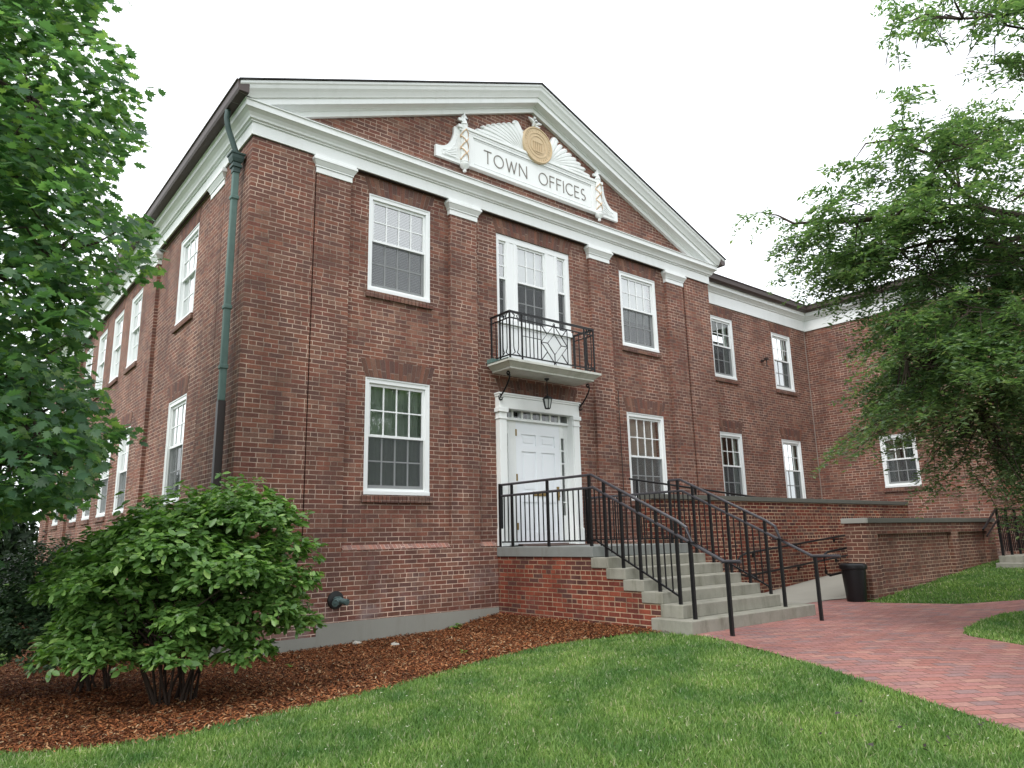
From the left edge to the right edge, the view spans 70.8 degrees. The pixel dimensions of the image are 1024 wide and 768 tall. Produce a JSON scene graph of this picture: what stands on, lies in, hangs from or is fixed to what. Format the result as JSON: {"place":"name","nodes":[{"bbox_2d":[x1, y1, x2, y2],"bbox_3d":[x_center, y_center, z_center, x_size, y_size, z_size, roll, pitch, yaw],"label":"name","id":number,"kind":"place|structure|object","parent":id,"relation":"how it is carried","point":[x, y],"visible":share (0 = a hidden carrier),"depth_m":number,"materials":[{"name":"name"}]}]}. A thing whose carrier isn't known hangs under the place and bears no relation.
{"place":"outdoors","nodes":[
{"label":"outdoors","id":0,"kind":"place"},
{"bbox_2d":[0,555,1023,767],"bbox_3d":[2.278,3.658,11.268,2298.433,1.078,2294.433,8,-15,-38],"label":"ground","id":1,"kind":"structure","parent":0,"point":[899,600],"depth_m":5.06,"materials":[{"name":"green plant"}]},
{"bbox_2d":[0,514,38,583],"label":"evergreen hedge","id":2,"kind":"object","parent":1,"relation":"on","point":[22,533],"visible":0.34,"depth_m":32.48,"materials":[{"name":"green plant"}]},
{"bbox_2d":[0,0,169,568],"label":"maple tree","id":3,"kind":"object","parent":1,"relation":"on","point":[56,439],"visible":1,"depth_m":6.33,"materials":[{"name":"green plant"}]},
{"bbox_2d":[0,612,672,753],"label":"mulch bed","id":4,"kind":"object","parent":1,"relation":"on","point":[177,718],"visible":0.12,"depth_m":7.18,"materials":[{"name":"brown wood"}]},
{"bbox_2d":[0,527,242,692],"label":"boxwood shrub","id":5,"kind":"object","parent":4,"relation":"on","point":[15,610],"visible":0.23,"depth_m":7.30,"materials":[{"name":"green plant"}]},
{"bbox_2d":[21,471,327,705],"bbox_3d":[-3.120,1.918,6.771,2.410,2.124,2.531,8,-15,-38],"label":"viburnum shrub","id":6,"kind":"object","parent":4,"relation":"on","point":[187,565],"visible":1,"depth_m":6.30,"materials":[{"name":"green plant"}]},
{"bbox_2d":[449,623,461,627],"bbox_3d":[-0.873,3.719,11.053,0.205,0.081,0.213,8,-15,-38],"label":"weed","id":7,"kind":"object","parent":4,"relation":"on","point":[458,624],"visible":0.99,"depth_m":11.06,"materials":[{"name":"green plant"}]},
{"bbox_2d":[8,635,1017,767],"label":"fallen petals","id":8,"kind":"object","parent":1,"relation":"on","point":[557,724],"visible":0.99,"depth_m":4.97,"materials":[{"name":"plant"}]},
{"bbox_2d":[36,77,1023,659],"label":"town hall","id":9,"kind":"structure","parent":1,"relation":"on","point":[362,325],"depth_m":12.58,"materials":[{"name":"brick"}]},
{"bbox_2d":[52,471,62,525],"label":"window","id":10,"kind":"structure","parent":9,"relation":"in","point":[54,522],"depth_m":22.42,"materials":[{"name":"white paint"}]},
{"bbox_2d":[69,506,76,522],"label":"window","id":11,"kind":"structure","parent":9,"relation":"in","point":[73,518],"depth_m":19.65,"materials":[{"name":"white paint"}]},
{"bbox_2d":[81,500,90,520],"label":"window","id":12,"kind":"structure","parent":9,"relation":"in","point":[85,515],"depth_m":18.34,"materials":[{"name":"white paint"}]},
{"bbox_2d":[84,348,93,399],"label":"window","id":13,"kind":"structure","parent":9,"relation":"in","point":[91,350],"depth_m":20.70,"materials":[{"name":"white paint"}]},
{"bbox_2d":[95,329,107,389],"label":"window","id":14,"kind":"structure","parent":9,"relation":"in","point":[103,339],"depth_m":19.24,"materials":[{"name":"white paint"}]},
{"bbox_2d":[95,440,111,517],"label":"window","id":15,"kind":"structure","parent":9,"relation":"in","point":[101,504],"depth_m":16.90,"materials":[{"name":"white paint"}]},
{"bbox_2d":[109,310,123,382],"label":"window","id":16,"kind":"structure","parent":9,"relation":"in","point":[115,360],"depth_m":17.73,"materials":[{"name":"white paint"}]},
{"bbox_2d":[112,426,130,514],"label":"window","id":17,"kind":"structure","parent":9,"relation":"in","point":[122,462],"depth_m":15.58,"materials":[{"name":"white paint"}]},
{"bbox_2d":[126,288,142,367],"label":"window","id":18,"kind":"structure","parent":9,"relation":"in","point":[137,301],"depth_m":16.29,"materials":[{"name":"white paint"}]},
{"bbox_2d":[162,393,186,503],"bbox_3d":[-5.705,1.142,12.324,0.190,1.805,1.120,8,-15,-38],"label":"window","id":19,"kind":"structure","parent":9,"relation":"in","point":[177,408],"depth_m":12.47,"materials":[{"name":"white paint"}]},
{"bbox_2d":[175,222,199,324],"bbox_3d":[-5.773,-1.932,12.984,0.190,1.663,1.120,8,-15,-38],"label":"window","id":20,"kind":"structure","parent":9,"relation":"in","point":[188,261],"depth_m":13.18,"materials":[{"name":"white paint"}]},
{"bbox_2d":[327,591,349,608],"bbox_3d":[-2.413,3.015,10.027,0.269,0.246,0.216,8,-15,-38],"label":"fire connection","id":21,"kind":"object","parent":9,"relation":"attached to","point":[336,600],"visible":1,"depth_m":10.03,"materials":[{"name":"black metal"}]},
{"bbox_2d":[363,377,429,495],"bbox_3d":[-1.841,0.847,11.351,1.167,1.805,0.192,8,-15,-38],"label":"window","id":22,"kind":"structure","parent":9,"relation":"in","point":[397,413],"depth_m":11.37,"materials":[{"name":"white paint"}]},
{"bbox_2d":[367,193,429,302],"bbox_3d":[-1.912,-2.226,12.014,1.167,1.663,0.199,8,-15,-38],"label":"window","id":23,"kind":"structure","parent":9,"relation":"in","point":[393,269],"depth_m":11.98,"materials":[{"name":"white paint"}]},
{"bbox_2d":[434,112,617,222],"bbox_3d":[0.472,-4.484,14.235,4.660,1.760,0.185,8,-15,-38],"label":"pediment sign","id":24,"kind":"object","parent":9,"relation":"attached to","point":[534,159],"visible":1,"depth_m":14.07,"materials":[{"name":"white paint"}]},
{"bbox_2d":[496,233,571,367],"bbox_3d":[0.405,-1.417,13.731,1.860,2.625,0.173,8,-15,-38],"label":"balcony window","id":25,"kind":"structure","parent":9,"relation":"in","point":[519,288],"depth_m":13.79,"materials":[{"name":"white paint"}]},
{"bbox_2d":[542,378,551,408],"bbox_3d":[0.632,0.174,12.906,0.196,0.558,0.169,8,-15,-38],"label":"hanging lantern","id":26,"kind":"object","parent":9,"relation":"hanging from","point":[547,400],"visible":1,"depth_m":12.83,"materials":[{"name":"black metal"}]},
{"bbox_2d":[619,271,659,352],"bbox_3d":[2.707,-1.543,15.676,1.167,1.663,0.190,8,-15,-38],"label":"window","id":27,"kind":"structure","parent":9,"relation":"in","point":[639,327],"depth_m":15.72,"materials":[{"name":"white paint"}]},
{"bbox_2d":[627,412,667,500],"bbox_3d":[2.775,1.530,15.017,1.167,1.805,0.190,8,-15,-38],"label":"window","id":28,"kind":"structure","parent":9,"relation":"in","point":[645,464],"depth_m":15.09,"materials":[{"name":"white paint"}]},
{"bbox_2d":[710,315,736,379],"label":"window","id":29,"kind":"structure","parent":9,"relation":"in","point":[724,356],"depth_m":18.79,"materials":[{"name":"white paint"}]},
{"bbox_2d":[720,432,746,496],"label":"window","id":30,"kind":"structure","parent":9,"relation":"in","point":[734,475],"depth_m":18.17,"materials":[{"name":"white paint"}]},
{"bbox_2d":[771,332,794,391],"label":"window","id":31,"kind":"structure","parent":9,"relation":"in","point":[784,378],"depth_m":20.55,"materials":[{"name":"white paint"}]},
{"bbox_2d":[782,439,805,497],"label":"window","id":32,"kind":"structure","parent":9,"relation":"in","point":[795,483],"depth_m":19.93,"materials":[{"name":"white paint"}]},
{"bbox_2d":[879,434,921,487],"bbox_3d":[10.304,2.025,19.052,0.192,1.384,0.920,8,-15,-38],"label":"window","id":33,"kind":"structure","parent":9,"relation":"in","point":[901,471],"depth_m":19.05,"materials":[{"name":"white paint"}]},
{"bbox_2d":[497,543,815,636],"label":"entrance stairs","id":34,"kind":"structure","parent":1,"relation":"on","point":[587,583],"depth_m":10.31,"materials":[{"name":"brick"}]},
{"bbox_2d":[528,544,589,545],"bbox_3d":[0.827,2.781,12.434,1.020,0.014,0.520,8,-15,-38],"label":"door mat","id":35,"kind":"object","parent":34,"relation":"on","point":[559,544],"depth_m":12.26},
{"bbox_2d":[498,473,741,635],"bbox_3d":[1.259,2.326,10.323,0.060,2.100,4.617,8,-15,-38],"label":"stair railing","id":36,"kind":"object","parent":34,"relation":"on","point":[589,487],"visible":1,"depth_m":10.10,"materials":[{"name":"black metal"}]},
{"bbox_2d":[585,478,840,620],"bbox_3d":[2.912,2.550,11.535,0.060,2.100,4.777,8,-15,-38],"label":"stair railing","id":37,"kind":"object","parent":34,"relation":"on","point":[766,533],"visible":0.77,"depth_m":11.14,"materials":[{"name":"black metal"}]},
{"bbox_2d":[638,494,907,592],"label":"ramp wall","id":38,"kind":"structure","parent":1,"relation":"on","point":[796,520],"depth_m":14.82,"materials":[{"name":"brick"}]},
{"bbox_2d":[738,534,847,579],"bbox_3d":[7.134,3.631,15.941,7.481,1.050,0.133,8,-15,-38],"label":"ramp handrail","id":39,"kind":"object","parent":38,"relation":"attached to","point":[783,546],"visible":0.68,"depth_m":14.87,"materials":[{"name":"black metal"}]},
{"bbox_2d":[765,574,845,602],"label":"ramp","id":40,"kind":"structure","parent":1,"relation":"on","point":[831,587],"depth_m":13.85,"materials":[{"name":"concrete"}]},
{"bbox_2d":[729,0,1023,549],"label":"locust tree","id":41,"kind":"object","parent":1,"relation":"on","point":[957,361],"visible":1,"depth_m":8.65,"materials":[{"name":"green plant"}]},
{"bbox_2d":[800,700,983,750],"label":"lawn litter","id":42,"kind":"object","parent":1,"relation":"on","point":[871,744],"visible":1,"depth_m":4.59,"materials":[{"name":"plant"}]},
{"bbox_2d":[841,518,997,599],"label":"garden wall","id":43,"kind":"structure","parent":1,"relation":"on","point":[896,554],"depth_m":13.85,"materials":[{"name":"brick"}]},
{"bbox_2d":[823,547,846,576],"bbox_3d":[7.928,3.302,14.536,6.258,0.930,0.190,8,-15,-38],"label":"ramp handrail","id":44,"kind":"object","parent":43,"relation":"attached to","point":[830,551],"visible":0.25,"depth_m":12.76,"materials":[{"name":"black metal"}]},
{"bbox_2d":[996,553,1023,568],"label":"side steps","id":45,"kind":"structure","parent":1,"relation":"on","point":[1012,561],"depth_m":15.11,"materials":[{"name":"concrete"}]},
{"bbox_2d":[982,508,1023,555],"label":"side railing","id":46,"kind":"object","parent":45,"relation":"on","point":[1009,539],"visible":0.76,"depth_m":15.71,"materials":[{"name":"black metal"}]},
{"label":"upper ramp","id":47,"kind":"structure","parent":1,"relation":"on","visible":0},
{"bbox_2d":[629,478,756,543],"bbox_3d":[5.866,3.089,15.760,9.602,1.726,0.035,8,-15,-38],"label":"handrail","id":48,"kind":"object","parent":47,"relation":"on","point":[654,482],"visible":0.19,"depth_m":13.72,"materials":[{"name":"black metal"}]},
{"bbox_2d":[0,0,1023,548],"label":"sky","id":49,"kind":"structure","parent":0,"point":[725,108],"materials":[{"name":"white"}]},
{"bbox_2d":[695,598,1023,730],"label":"brick path","id":50,"kind":"structure","parent":0,"point":[930,652],"depth_m":7.43,"materials":[{"name":"red brick"}]},
{"bbox_2d":[839,563,866,601],"bbox_3d":[5.909,3.417,12.407,0.449,0.630,0.449,8,-15,-38],"label":"litter bin","id":51,"kind":"object","parent":50,"relation":"on","point":[854,579],"visible":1,"depth_m":12.27,"materials":[{"name":"black plastic"}]}
]}

